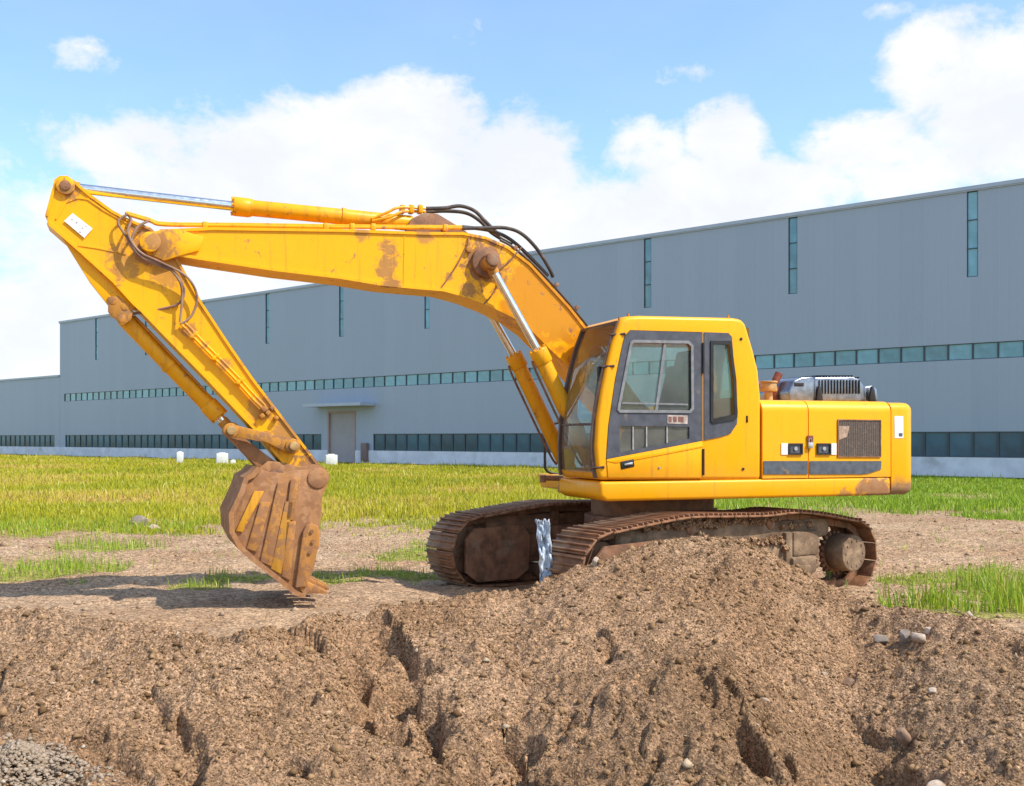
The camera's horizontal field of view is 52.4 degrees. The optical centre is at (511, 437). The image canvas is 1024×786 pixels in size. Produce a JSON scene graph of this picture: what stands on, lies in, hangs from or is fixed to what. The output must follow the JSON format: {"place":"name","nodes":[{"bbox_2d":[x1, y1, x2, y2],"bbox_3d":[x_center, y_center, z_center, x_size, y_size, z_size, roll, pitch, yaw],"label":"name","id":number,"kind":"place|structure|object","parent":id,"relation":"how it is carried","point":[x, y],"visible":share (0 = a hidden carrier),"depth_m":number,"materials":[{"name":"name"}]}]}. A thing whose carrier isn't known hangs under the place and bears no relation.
{"place":"outdoors","nodes":[
{"label":"outdoors","id":0,"kind":"place"},
{"bbox_2d":[0,455,1023,639],"bbox_3d":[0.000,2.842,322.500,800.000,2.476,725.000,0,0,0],"label":"ground","id":1,"kind":"structure","parent":0,"point":[256,597],"depth_m":13.08,"materials":[{"name":"soil"}]},
{"bbox_2d":[0,375,59,455],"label":"factory annex","id":2,"kind":"object","parent":1,"relation":"on","point":[30,415],"visible":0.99,"depth_m":98.01,"materials":[{"name":"metal"}]},
{"bbox_2d":[132,515,147,524],"bbox_3d":[-7.209,1.626,20.084,0.297,0.266,0.296,0,0,13],"label":"rock","id":3,"kind":"object","parent":1,"relation":"on","point":[137,518],"visible":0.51,"depth_m":20.01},
{"bbox_2d":[176,451,183,462],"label":"concrete block","id":4,"kind":"object","parent":1,"relation":"on","point":[179,456],"depth_m":65.87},
{"bbox_2d":[216,452,227,462],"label":"concrete block","id":5,"kind":"object","parent":1,"relation":"on","point":[221,456],"depth_m":65.73,"materials":[{"name":"concrete"}]},
{"bbox_2d":[325,454,337,464],"bbox_3d":[-10.666,1.295,61.286,0.680,0.710,0.544,0,0,-20],"label":"concrete block","id":6,"kind":"object","parent":1,"relation":"on","point":[332,458],"depth_m":61.06,"materials":[{"name":"concrete"}]},
{"bbox_2d":[0,452,734,536],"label":"field grass","id":7,"kind":"structure","parent":1,"relation":"on","point":[47,481],"depth_m":30.80,"materials":[{"name":"plant"}]},
{"bbox_2d":[45,176,910,597],"bbox_3d":[0.264,-0.389,11.278,9.452,4.375,3.427,0,0,-32],"label":"excavator","id":8,"kind":"object","parent":1,"relation":"on","point":[719,420],"visible":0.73,"depth_m":11.04,"materials":[{"name":"paint"}]},
{"bbox_2d":[535,519,555,581],"bbox_3d":[0.341,1.136,10.252,0.238,0.683,0.096,0,0,0],"label":"plastic sheet","id":9,"kind":"object","parent":8,"relation":"hanging from","point":[544,543],"visible":0.84,"depth_m":10.25,"materials":[{"name":"plastic"}]},
{"bbox_2d":[606,330,704,477],"bbox_3d":[1.496,-0.348,10.818,1.136,1.538,0.074,0,0,-20],"label":"cab door","id":10,"kind":"structure","parent":8,"relation":"in","point":[685,458],"depth_m":10.82,"materials":[{"name":"yellow paint"}]},
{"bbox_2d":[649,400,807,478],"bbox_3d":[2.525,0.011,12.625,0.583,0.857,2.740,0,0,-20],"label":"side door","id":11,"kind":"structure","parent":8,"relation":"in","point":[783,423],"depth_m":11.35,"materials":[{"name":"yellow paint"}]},
{"bbox_2d":[804,401,890,477],"bbox_3d":[3.316,0.011,12.905,1.136,0.857,2.754,0,0,-20],"label":"side door","id":12,"kind":"structure","parent":8,"relation":"in","point":[845,438],"depth_m":11.64,"materials":[{"name":"yellow paint"}]},
{"bbox_2d":[0,535,1023,785],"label":"soil bank","id":13,"kind":"structure","parent":1,"relation":"on","point":[432,715],"depth_m":7.24,"materials":[{"name":"soil"}]},
{"bbox_2d":[0,728,125,785],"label":"grey gravel heap","id":14,"kind":"object","parent":13,"relation":"on","point":[44,764],"visible":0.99,"depth_m":5.93,"materials":[{"name":"gravel"}]},
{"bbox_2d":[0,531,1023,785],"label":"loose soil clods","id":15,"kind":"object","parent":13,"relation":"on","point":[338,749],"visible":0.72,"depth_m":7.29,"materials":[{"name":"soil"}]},
{"bbox_2d":[842,677,854,686],"bbox_3d":[2.635,1.923,8.065,0.156,0.133,0.129,0,0,-5],"label":"rock","id":16,"kind":"object","parent":13,"relation":"on","point":[847,681],"visible":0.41,"depth_m":8.02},
{"bbox_2d":[873,634,888,643],"bbox_3d":[3.045,1.664,8.576,0.121,0.086,0.120,0,0,22],"label":"rock","id":17,"kind":"object","parent":13,"relation":"on","point":[881,639],"visible":1,"depth_m":8.54,"materials":[{"name":"stone"}]},
{"bbox_2d":[896,727,910,745],"bbox_3d":[2.691,2.059,7.145,0.102,0.146,0.125,0,0,21],"label":"rock","id":18,"kind":"object","parent":13,"relation":"on","point":[903,736],"visible":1,"depth_m":7.11,"materials":[{"name":"stone"}]},
{"bbox_2d":[899,629,909,645],"bbox_3d":[3.184,1.633,8.429,0.088,0.157,0.116,0,0,27],"label":"rock","id":19,"kind":"object","parent":13,"relation":"on","point":[904,636],"visible":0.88,"depth_m":8.40,"materials":[{"name":"stone"}]},
{"bbox_2d":[911,632,925,643],"bbox_3d":[3.237,1.592,8.286,0.101,0.079,0.192,0,0,17],"label":"rock","id":20,"kind":"object","parent":13,"relation":"on","point":[919,638],"visible":1,"depth_m":8.21,"materials":[{"name":"stone"}]},
{"bbox_2d":[926,780,945,785],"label":"rock","id":21,"kind":"object","parent":13,"relation":"on","point":[936,783],"visible":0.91,"depth_m":6.38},
{"bbox_2d":[0,508,1023,628],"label":"gravel stones","id":22,"kind":"object","parent":1,"relation":"on","point":[290,601],"visible":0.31,"depth_m":14.10,"materials":[{"name":"gravel"}]},
{"bbox_2d":[59,178,1023,477],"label":"factory building","id":23,"kind":"structure","parent":1,"relation":"on","point":[915,302],"depth_m":53.93,"materials":[{"name":"metal"}]},
{"bbox_2d":[95,318,97,359],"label":"slit window","id":24,"kind":"structure","parent":23,"relation":"in","point":[96,320],"depth_m":90.30,"materials":[{"name":"teal glass"}]},
{"bbox_2d":[103,435,108,447],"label":"window","id":25,"kind":"structure","parent":23,"relation":"in","point":[105,437],"depth_m":89.23,"materials":[{"name":"teal glass"}]},
{"bbox_2d":[109,435,114,447],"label":"window","id":26,"kind":"structure","parent":23,"relation":"in","point":[111,437],"depth_m":88.60,"materials":[{"name":"teal glass"}]},
{"bbox_2d":[115,435,120,447],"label":"window","id":27,"kind":"structure","parent":23,"relation":"in","point":[117,437],"depth_m":87.95,"materials":[{"name":"teal glass"}]},
{"bbox_2d":[121,435,127,447],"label":"window","id":28,"kind":"structure","parent":23,"relation":"in","point":[124,438],"depth_m":87.35,"materials":[{"name":"teal glass"}]},
{"bbox_2d":[128,435,133,447],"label":"window","id":29,"kind":"structure","parent":23,"relation":"in","point":[130,437],"depth_m":86.63,"materials":[{"name":"teal glass"}]},
{"bbox_2d":[134,435,140,447],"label":"window","id":30,"kind":"structure","parent":23,"relation":"in","point":[137,438],"depth_m":86.02,"materials":[{"name":"teal glass"}]},
{"bbox_2d":[141,435,146,447],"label":"window","id":31,"kind":"structure","parent":23,"relation":"in","point":[143,437],"depth_m":85.33,"materials":[{"name":"teal glass"}]},
{"bbox_2d":[147,435,153,447],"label":"window","id":32,"kind":"structure","parent":23,"relation":"in","point":[150,438],"depth_m":84.75,"materials":[{"name":"teal glass"}]},
{"bbox_2d":[154,435,160,447],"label":"window","id":33,"kind":"structure","parent":23,"relation":"in","point":[157,438],"depth_m":84.09,"materials":[{"name":"teal glass"}]},
{"bbox_2d":[161,435,166,447],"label":"window","id":34,"kind":"structure","parent":23,"relation":"in","point":[163,437],"depth_m":83.46,"materials":[{"name":"teal glass"}]},
{"bbox_2d":[167,435,173,447],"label":"window","id":35,"kind":"structure","parent":23,"relation":"in","point":[170,438],"depth_m":82.86,"materials":[{"name":"teal glass"}]},
{"bbox_2d":[174,435,180,447],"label":"window","id":36,"kind":"structure","parent":23,"relation":"in","point":[177,438],"depth_m":82.22,"materials":[{"name":"teal glass"}]},
{"bbox_2d":[181,435,188,447],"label":"window","id":37,"kind":"structure","parent":23,"relation":"in","point":[184,438],"depth_m":81.55,"materials":[{"name":"teal glass"}]},
{"bbox_2d":[189,435,195,448],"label":"window","id":38,"kind":"structure","parent":23,"relation":"in","point":[192,438],"depth_m":80.88,"materials":[{"name":"teal glass"}]},
{"bbox_2d":[196,434,202,448],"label":"window","id":39,"kind":"structure","parent":23,"relation":"in","point":[199,438],"depth_m":80.27,"materials":[{"name":"teal glass"}]},
{"bbox_2d":[203,434,210,448],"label":"window","id":40,"kind":"structure","parent":23,"relation":"in","point":[206,437],"depth_m":79.59,"materials":[{"name":"teal glass"}]},
{"bbox_2d":[211,434,218,448],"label":"window","id":41,"kind":"structure","parent":23,"relation":"in","point":[214,437],"depth_m":78.91,"materials":[{"name":"teal glass"}]},
{"bbox_2d":[219,434,225,448],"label":"window","id":42,"kind":"structure","parent":23,"relation":"in","point":[222,438],"depth_m":78.32,"materials":[{"name":"teal glass"}]},
{"bbox_2d":[266,293,268,343],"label":"slit window","id":43,"kind":"structure","parent":23,"relation":"in","point":[267,295],"depth_m":74.79,"materials":[{"name":"teal glass"}]},
{"bbox_2d":[269,382,277,391],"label":"ribbon window","id":44,"kind":"structure","parent":23,"relation":"in","point":[273,386],"depth_m":74.33,"materials":[{"name":"teal glass"}]},
{"bbox_2d":[278,381,286,391],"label":"ribbon window","id":45,"kind":"structure","parent":23,"relation":"in","point":[282,386],"depth_m":73.66,"materials":[{"name":"teal glass"}]},
{"bbox_2d":[287,381,295,390],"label":"ribbon window","id":46,"kind":"structure","parent":23,"relation":"in","point":[291,385],"depth_m":73.02,"materials":[{"name":"teal glass"}]},
{"bbox_2d":[296,380,304,390],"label":"ribbon window","id":47,"kind":"structure","parent":23,"relation":"in","point":[300,385],"depth_m":72.38,"materials":[{"name":"teal glass"}]},
{"bbox_2d":[303,434,311,449],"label":"window","id":48,"kind":"structure","parent":23,"relation":"in","point":[307,438],"depth_m":71.82,"materials":[{"name":"teal glass"}]},
{"bbox_2d":[305,380,313,389],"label":"ribbon window","id":49,"kind":"structure","parent":23,"relation":"in","point":[309,384],"depth_m":71.75,"materials":[{"name":"teal glass"}]},
{"bbox_2d":[312,434,320,449],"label":"window","id":50,"kind":"structure","parent":23,"relation":"in","point":[316,438],"depth_m":71.28,"materials":[{"name":"teal glass"}]},
{"bbox_2d":[314,379,323,389],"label":"ribbon window","id":51,"kind":"structure","parent":23,"relation":"in","point":[318,384],"depth_m":71.07,"materials":[{"name":"teal glass"}]},
{"bbox_2d":[324,379,332,388],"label":"ribbon window","id":52,"kind":"structure","parent":23,"relation":"in","point":[328,383],"depth_m":70.46,"materials":[{"name":"teal glass"}]},
{"bbox_2d":[333,378,342,388],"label":"ribbon window","id":53,"kind":"structure","parent":23,"relation":"in","point":[337,383],"depth_m":69.80,"materials":[{"name":"teal glass"}]},
{"bbox_2d":[339,286,342,336],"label":"slit window","id":54,"kind":"structure","parent":23,"relation":"in","point":[340,288],"depth_m":69.61,"materials":[{"name":"teal glass"}]},
{"bbox_2d":[330,413,353,462],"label":"loading door","id":55,"kind":"structure","parent":23,"relation":"in","point":[341,424],"depth_m":69.57,"materials":[{"name":"metal"}]},
{"bbox_2d":[343,378,352,388],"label":"ribbon window","id":56,"kind":"structure","parent":23,"relation":"in","point":[347,382],"depth_m":69.22,"materials":[{"name":"teal glass"}]},
{"bbox_2d":[353,377,362,387],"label":"ribbon window","id":57,"kind":"structure","parent":23,"relation":"in","point":[358,381],"depth_m":68.51,"materials":[{"name":"teal glass"}]},
{"bbox_2d":[363,377,373,387],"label":"ribbon window","id":58,"kind":"structure","parent":23,"relation":"in","point":[367,381],"depth_m":67.88,"materials":[{"name":"teal glass"}]},
{"bbox_2d":[374,376,383,386],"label":"ribbon window","id":59,"kind":"structure","parent":23,"relation":"in","point":[378,380],"depth_m":67.20,"materials":[{"name":"teal glass"}]},
{"bbox_2d":[374,434,383,450],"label":"window","id":60,"kind":"structure","parent":23,"relation":"in","point":[378,438],"depth_m":67.20,"materials":[{"name":"teal glass"}]},
{"bbox_2d":[384,375,394,386],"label":"ribbon window","id":61,"kind":"structure","parent":23,"relation":"in","point":[388,380],"depth_m":66.62,"materials":[{"name":"teal glass"}]},
{"bbox_2d":[384,434,394,450],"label":"window","id":62,"kind":"structure","parent":23,"relation":"in","point":[389,439],"depth_m":66.62,"materials":[{"name":"teal glass"}]},
{"bbox_2d":[395,375,405,385],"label":"ribbon window","id":63,"kind":"structure","parent":23,"relation":"in","point":[400,380],"depth_m":65.95,"materials":[{"name":"teal glass"}]},
{"bbox_2d":[395,434,405,450],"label":"window","id":64,"kind":"structure","parent":23,"relation":"in","point":[400,439],"depth_m":65.95,"materials":[{"name":"teal glass"}]},
{"bbox_2d":[406,374,416,385],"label":"ribbon window","id":65,"kind":"structure","parent":23,"relation":"in","point":[411,379],"depth_m":65.33,"materials":[{"name":"teal glass"}]},
{"bbox_2d":[406,434,416,450],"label":"window","id":66,"kind":"structure","parent":23,"relation":"in","point":[411,439],"depth_m":65.33,"materials":[{"name":"teal glass"}]},
{"bbox_2d":[417,373,428,384],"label":"ribbon window","id":67,"kind":"structure","parent":23,"relation":"in","point":[422,379],"depth_m":64.64,"materials":[{"name":"teal glass"}]},
{"bbox_2d":[417,434,428,450],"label":"window","id":68,"kind":"structure","parent":23,"relation":"in","point":[422,439],"depth_m":64.64,"materials":[{"name":"teal glass"}]},
{"bbox_2d":[425,297,429,328],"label":"slit window","id":69,"kind":"structure","parent":23,"relation":"in","point":[427,299],"depth_m":64.42,"materials":[{"name":"teal glass"}]},
{"bbox_2d":[429,373,439,384],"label":"ribbon window","id":70,"kind":"structure","parent":23,"relation":"in","point":[434,378],"depth_m":64.03,"materials":[{"name":"teal glass"}]},
{"bbox_2d":[429,434,439,450],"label":"window","id":71,"kind":"structure","parent":23,"relation":"in","point":[434,439],"depth_m":64.03,"materials":[{"name":"teal glass"}]},
{"bbox_2d":[440,372,451,383],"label":"ribbon window","id":72,"kind":"structure","parent":23,"relation":"in","point":[445,378],"depth_m":63.38,"materials":[{"name":"teal glass"}]},
{"bbox_2d":[440,434,451,450],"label":"window","id":73,"kind":"structure","parent":23,"relation":"in","point":[445,439],"depth_m":63.40,"materials":[{"name":"teal glass"}]},
{"bbox_2d":[452,371,463,382],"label":"ribbon window","id":74,"kind":"structure","parent":23,"relation":"in","point":[457,377],"depth_m":62.73,"materials":[{"name":"teal glass"}]},
{"bbox_2d":[452,434,463,451],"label":"window","id":75,"kind":"structure","parent":23,"relation":"in","point":[457,439],"depth_m":62.73,"materials":[{"name":"teal glass"}]},
{"bbox_2d":[464,371,476,382],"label":"ribbon window","id":76,"kind":"structure","parent":23,"relation":"in","point":[469,376],"depth_m":62.11,"materials":[{"name":"teal glass"}]},
{"bbox_2d":[464,433,476,451],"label":"window","id":77,"kind":"structure","parent":23,"relation":"in","point":[470,439],"depth_m":62.11,"materials":[{"name":"teal glass"}]},
{"bbox_2d":[477,370,488,381],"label":"ribbon window","id":78,"kind":"structure","parent":23,"relation":"in","point":[483,375],"depth_m":61.44,"materials":[{"name":"teal glass"}]},
{"bbox_2d":[477,433,488,451],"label":"window","id":79,"kind":"structure","parent":23,"relation":"in","point":[482,438],"depth_m":61.44,"materials":[{"name":"teal glass"}]},
{"bbox_2d":[489,369,501,381],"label":"ribbon window","id":80,"kind":"structure","parent":23,"relation":"in","point":[494,375],"depth_m":60.83,"materials":[{"name":"teal glass"}]},
{"bbox_2d":[489,433,501,451],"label":"window","id":81,"kind":"structure","parent":23,"relation":"in","point":[495,439],"depth_m":60.83,"materials":[{"name":"teal glass"}]},
{"bbox_2d":[502,369,515,380],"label":"ribbon window","id":82,"kind":"structure","parent":23,"relation":"in","point":[506,376],"depth_m":60.24,"materials":[{"name":"teal glass"}]},
{"bbox_2d":[502,433,515,451],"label":"window","id":83,"kind":"structure","parent":23,"relation":"in","point":[508,439],"depth_m":60.14,"materials":[{"name":"teal glass"}]},
{"bbox_2d":[516,433,528,451],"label":"window","id":84,"kind":"structure","parent":23,"relation":"in","point":[522,439],"depth_m":59.52,"materials":[{"name":"teal glass"}]},
{"bbox_2d":[529,367,541,379],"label":"ribbon window","id":85,"kind":"structure","parent":23,"relation":"in","point":[531,370],"depth_m":58.95,"materials":[{"name":"teal glass"}]},
{"bbox_2d":[529,433,542,451],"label":"window","id":86,"kind":"structure","parent":23,"relation":"in","point":[535,442],"depth_m":58.90,"materials":[{"name":"teal glass"}]},
{"bbox_2d":[633,361,648,374],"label":"ribbon window","id":87,"kind":"structure","parent":23,"relation":"in","point":[639,368],"depth_m":54.34,"materials":[{"name":"teal glass"}]},
{"bbox_2d":[644,238,650,307],"bbox_3d":[7.078,-8.570,54.059,0.450,3.600,0.075,0,0,40],"label":"slit window","id":88,"kind":"structure","parent":23,"relation":"in","point":[647,242],"depth_m":54.10,"materials":[{"name":"teal glass"}]},
{"bbox_2d":[649,360,664,373],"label":"ribbon window","id":89,"kind":"structure","parent":23,"relation":"in","point":[654,366],"depth_m":53.79,"materials":[{"name":"teal glass"}]},
{"bbox_2d":[755,354,773,368],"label":"ribbon window","id":90,"kind":"structure","parent":23,"relation":"in","point":[762,361],"depth_m":49.83,"materials":[{"name":"teal glass"}]},
{"bbox_2d":[774,353,793,368],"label":"ribbon window","id":91,"kind":"structure","parent":23,"relation":"in","point":[786,360],"depth_m":49.20,"materials":[{"name":"teal glass"}]},
{"bbox_2d":[789,217,796,293],"bbox_3d":[13.228,-8.570,48.897,0.450,3.600,0.075,0,0,40],"label":"slit window","id":92,"kind":"structure","parent":23,"relation":"in","point":[792,221],"depth_m":48.92,"materials":[{"name":"teal glass"}]},
{"bbox_2d":[794,352,813,367],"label":"ribbon window","id":93,"kind":"structure","parent":23,"relation":"in","point":[805,359],"depth_m":48.56,"materials":[{"name":"teal glass"}]},
{"bbox_2d":[814,351,834,366],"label":"ribbon window","id":94,"kind":"structure","parent":23,"relation":"in","point":[823,358],"depth_m":47.93,"materials":[{"name":"teal glass"}]},
{"bbox_2d":[835,350,855,365],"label":"ribbon window","id":95,"kind":"structure","parent":23,"relation":"in","point":[842,357],"depth_m":47.30,"materials":[{"name":"teal glass"}]},
{"bbox_2d":[856,348,877,364],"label":"ribbon window","id":96,"kind":"structure","parent":23,"relation":"in","point":[863,356],"depth_m":46.64,"materials":[{"name":"teal glass"}]},
{"bbox_2d":[878,347,900,363],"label":"ribbon window","id":97,"kind":"structure","parent":23,"relation":"in","point":[885,355],"depth_m":46.01,"materials":[{"name":"teal glass"}]},
{"bbox_2d":[901,346,923,362],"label":"ribbon window","id":98,"kind":"structure","parent":23,"relation":"in","point":[913,353],"depth_m":45.36,"materials":[{"name":"teal glass"}]},
{"bbox_2d":[911,432,923,456],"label":"window","id":99,"kind":"structure","parent":23,"relation":"in","point":[917,438],"depth_m":45.22,"materials":[{"name":"teal glass"}]},
{"bbox_2d":[924,344,947,361],"bbox_3d":[18.229,-3.645,44.698,1.000,0.690,0.075,0,0,40],"label":"ribbon window","id":100,"kind":"structure","parent":23,"relation":"in","point":[931,352],"depth_m":44.70,"materials":[{"name":"teal glass"}]},
{"bbox_2d":[924,432,947,456],"bbox_3d":[18.229,0.272,44.698,1.000,1.085,0.075,0,0,40],"label":"window","id":101,"kind":"structure","parent":23,"relation":"in","point":[935,443],"depth_m":44.70,"materials":[{"name":"teal glass"}]},
{"bbox_2d":[948,343,972,360],"bbox_3d":[18.995,-3.645,44.055,1.000,0.690,0.075,0,0,40],"label":"ribbon window","id":102,"kind":"structure","parent":23,"relation":"in","point":[955,351],"depth_m":44.07,"materials":[{"name":"teal glass"}]},
{"bbox_2d":[948,432,972,456],"bbox_3d":[18.995,0.272,44.055,1.000,1.085,0.075,0,0,40],"label":"window","id":103,"kind":"structure","parent":23,"relation":"in","point":[960,444],"depth_m":44.07,"materials":[{"name":"teal glass"}]},
{"bbox_2d":[967,191,977,276],"bbox_3d":[19.378,-8.570,43.734,0.450,3.600,0.075,0,0,40],"label":"slit window","id":104,"kind":"structure","parent":23,"relation":"in","point":[972,197],"depth_m":43.76,"materials":[{"name":"teal glass"}]},
{"bbox_2d":[973,342,997,358],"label":"ribbon window","id":105,"kind":"structure","parent":23,"relation":"in","point":[984,350],"depth_m":43.42,"materials":[{"name":"teal glass"}]},
{"bbox_2d":[973,431,997,457],"bbox_3d":[19.761,0.272,43.412,1.000,1.085,0.075,0,0,40],"label":"window","id":106,"kind":"structure","parent":23,"relation":"in","point":[985,444],"depth_m":43.41,"materials":[{"name":"teal glass"}]},
{"bbox_2d":[998,340,1023,357],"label":"ribbon window","id":107,"kind":"structure","parent":23,"relation":"in","point":[1006,349],"depth_m":42.78,"materials":[{"name":"teal glass"}]},
{"bbox_2d":[998,431,1023,457],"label":"window","id":108,"kind":"structure","parent":23,"relation":"in","point":[1010,443],"depth_m":42.78,"materials":[{"name":"teal glass"}]},
{"bbox_2d":[546,466,1023,521],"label":"meadow grass","id":109,"kind":"structure","parent":1,"relation":"on","point":[912,499],"depth_m":26.36,"materials":[{"name":"plant"}]},
{"bbox_2d":[0,514,1023,613],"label":"verge grass","id":110,"kind":"structure","parent":0,"point":[995,587],"depth_m":12.67,"materials":[{"name":"plant"}]},
{"bbox_2d":[0,0,1023,378],"label":"sky","id":111,"kind":"structure","parent":0,"point":[561,123],"materials":[{"name":"blue"}]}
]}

